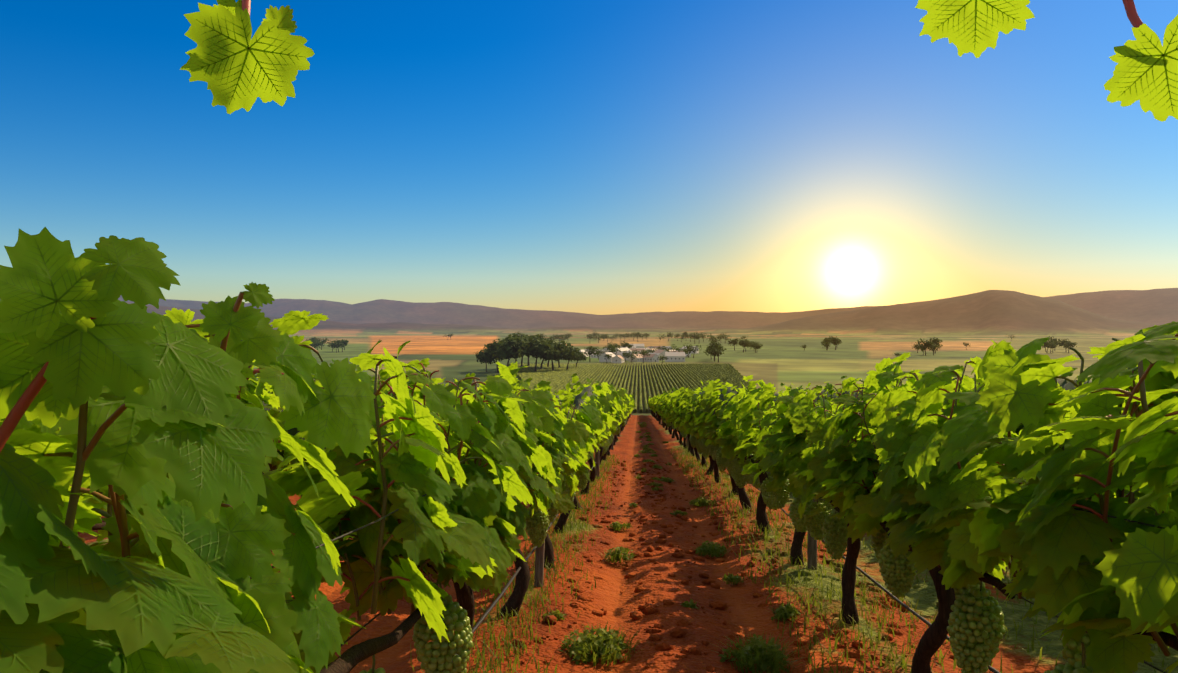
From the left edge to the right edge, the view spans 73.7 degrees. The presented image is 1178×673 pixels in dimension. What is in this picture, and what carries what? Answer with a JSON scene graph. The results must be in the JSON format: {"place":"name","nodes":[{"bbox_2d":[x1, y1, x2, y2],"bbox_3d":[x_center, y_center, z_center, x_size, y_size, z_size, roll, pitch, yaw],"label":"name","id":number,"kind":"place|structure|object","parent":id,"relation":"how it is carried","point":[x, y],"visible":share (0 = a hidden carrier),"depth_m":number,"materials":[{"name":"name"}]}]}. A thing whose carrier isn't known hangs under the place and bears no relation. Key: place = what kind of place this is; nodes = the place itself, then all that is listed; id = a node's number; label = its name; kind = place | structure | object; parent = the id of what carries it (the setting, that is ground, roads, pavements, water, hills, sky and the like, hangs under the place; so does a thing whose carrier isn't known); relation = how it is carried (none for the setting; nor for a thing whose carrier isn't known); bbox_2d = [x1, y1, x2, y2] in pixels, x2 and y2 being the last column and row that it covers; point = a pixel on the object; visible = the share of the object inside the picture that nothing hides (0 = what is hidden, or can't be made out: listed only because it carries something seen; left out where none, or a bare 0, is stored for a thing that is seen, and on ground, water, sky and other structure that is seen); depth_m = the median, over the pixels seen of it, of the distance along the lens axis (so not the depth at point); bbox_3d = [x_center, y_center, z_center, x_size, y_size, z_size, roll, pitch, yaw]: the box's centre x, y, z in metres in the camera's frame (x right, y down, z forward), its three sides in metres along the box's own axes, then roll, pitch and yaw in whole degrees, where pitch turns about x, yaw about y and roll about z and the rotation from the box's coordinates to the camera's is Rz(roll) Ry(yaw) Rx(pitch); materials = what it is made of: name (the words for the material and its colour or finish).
{"place":"outdoors","nodes":[
{"label":"outdoors","id":0,"kind":"place"},
{"bbox_2d":[0,0,1143,451],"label":"vine shoots","id":1,"kind":"object","parent":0,"point":[22,406],"visible":0.42,"depth_m":0.60,"materials":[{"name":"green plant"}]},
{"bbox_2d":[0,0,1177,314],"label":"sky","id":2,"kind":"structure","parent":0,"point":[597,157],"materials":[{"name":"blue"}]},
{"bbox_2d":[591,351,607,357],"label":"house","id":3,"kind":"structure","parent":0,"point":[594,356],"depth_m":818.41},
{"bbox_2d":[599,352,615,361],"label":"house","id":4,"kind":"structure","parent":0,"point":[602,358],"depth_m":724.48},
{"bbox_2d":[615,347,629,351],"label":"house","id":5,"kind":"structure","parent":0,"point":[625,349],"depth_m":886.57,"materials":[{"name":"white"}]},
{"bbox_2d":[68,288,1177,672],"bbox_3d":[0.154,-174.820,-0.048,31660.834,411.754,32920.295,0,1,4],"label":"ground","id":6,"kind":"structure","parent":0,"point":[872,336],"depth_m":12.92,"materials":[{"name":"brown soil"}]},
{"bbox_2d":[0,310,1177,672],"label":"vine leaves","id":7,"kind":"object","parent":6,"relation":"on","point":[472,516],"visible":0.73,"depth_m":1.79,"materials":[{"name":"green plant"}]},
{"bbox_2d":[40,413,1177,672],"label":"trellis wires","id":8,"kind":"object","parent":6,"relation":"on","point":[480,621],"depth_m":2.84,"materials":[{"name":"grey metal"}]},
{"bbox_2d":[44,323,1177,655],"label":"vine shoots","id":9,"kind":"object","parent":8,"relation":"attached to","point":[112,497],"visible":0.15,"depth_m":1.57,"materials":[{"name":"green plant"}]},
{"bbox_2d":[0,299,375,672],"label":"vine leaves","id":10,"kind":"object","parent":9,"relation":"attached to","point":[179,591],"visible":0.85,"depth_m":0.72,"materials":[{"name":"green plant"}]},
{"bbox_2d":[0,0,1177,427],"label":"vine leaves","id":11,"kind":"object","parent":9,"relation":"attached to","point":[46,278],"visible":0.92,"depth_m":0.57,"materials":[{"name":"green plant"}]},
{"bbox_2d":[360,417,1092,672],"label":"grape bunches","id":12,"kind":"object","parent":9,"relation":"hanging from","point":[972,643],"visible":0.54,"depth_m":2.29,"materials":[{"name":"green food"}]},
{"bbox_2d":[372,436,1085,672],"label":"grape stalks","id":13,"kind":"object","parent":12,"relation":"on","point":[981,583],"visible":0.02,"depth_m":1.62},
{"bbox_2d":[552,387,675,421],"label":"vine leaves","id":14,"kind":"object","parent":6,"relation":"on","point":[657,404],"visible":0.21,"depth_m":27.61,"materials":[{"name":"green plant"}]},
{"bbox_2d":[612,355,624,362],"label":"house","id":15,"kind":"structure","parent":6,"relation":"on","point":[618,359],"depth_m":699.22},
{"bbox_2d":[614,352,633,359],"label":"house","id":16,"kind":"structure","parent":6,"relation":"on","point":[617,353],"depth_m":765.77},
{"bbox_2d":[509,363,758,412],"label":"vineyard rows","id":17,"kind":"object","parent":6,"relation":"on","point":[689,375],"visible":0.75,"depth_m":490.44,"materials":[{"name":"green plant"}]},
{"bbox_2d":[92,379,1177,672],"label":"vine","id":18,"kind":"object","parent":6,"relation":"on","point":[934,636],"depth_m":3.67,"materials":[{"name":"brown wood"}]},
{"bbox_2d":[629,354,644,361],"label":"house","id":19,"kind":"structure","parent":6,"relation":"on","point":[639,359],"depth_m":724.67,"materials":[{"name":"white paint"}]},
{"bbox_2d":[629,348,644,352],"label":"house","id":20,"kind":"structure","parent":6,"relation":"on","point":[631,349],"depth_m":896.71,"materials":[{"name":"grey"}]},
{"bbox_2d":[389,373,890,458],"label":"vine leaves","id":21,"kind":"object","parent":6,"relation":"on","point":[687,417],"visible":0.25,"depth_m":9.90,"materials":[{"name":"green plant"}]},
{"bbox_2d":[241,330,1077,372],"bbox_3d":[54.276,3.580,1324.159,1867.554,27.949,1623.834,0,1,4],"label":"valley trees","id":22,"kind":"object","parent":6,"relation":"on","point":[546,348],"materials":[{"name":"green plant"}]},
{"bbox_2d":[301,391,1144,586],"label":"trellis posts","id":23,"kind":"object","parent":6,"relation":"on","point":[811,556],"visible":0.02,"depth_m":4.88,"materials":[{"name":"brown wood"}]},
{"bbox_2d":[512,460,992,672],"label":"soil clods","id":24,"kind":"object","parent":6,"relation":"on","point":[675,632],"visible":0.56,"depth_m":4.52,"materials":[{"name":"brown soil"}]},
{"bbox_2d":[410,422,1172,672],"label":"grass and weeds","id":25,"kind":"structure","parent":6,"relation":"on","point":[604,645],"depth_m":3.83,"materials":[{"name":"green plant"}]},
{"bbox_2d":[628,344,643,347],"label":"house","id":26,"kind":"structure","parent":0,"point":[639,345],"depth_m":1133.17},
{"bbox_2d":[644,354,658,361],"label":"house","id":27,"kind":"structure","parent":0,"point":[652,358],"depth_m":724.82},
{"bbox_2d":[648,353,664,359],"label":"house","id":28,"kind":"structure","parent":0,"point":[658,354],"depth_m":760.44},
{"bbox_2d":[653,349,666,354],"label":"house","id":29,"kind":"structure","parent":0,"point":[662,352],"depth_m":812.11,"materials":[{"name":"grey"}]},
{"bbox_2d":[664,352,685,361],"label":"house","id":30,"kind":"structure","parent":0,"point":[675,356],"depth_m":725.87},
{"bbox_2d":[682,346,698,353],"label":"house","id":31,"kind":"structure","parent":0,"point":[696,351],"depth_m":969.76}
]}

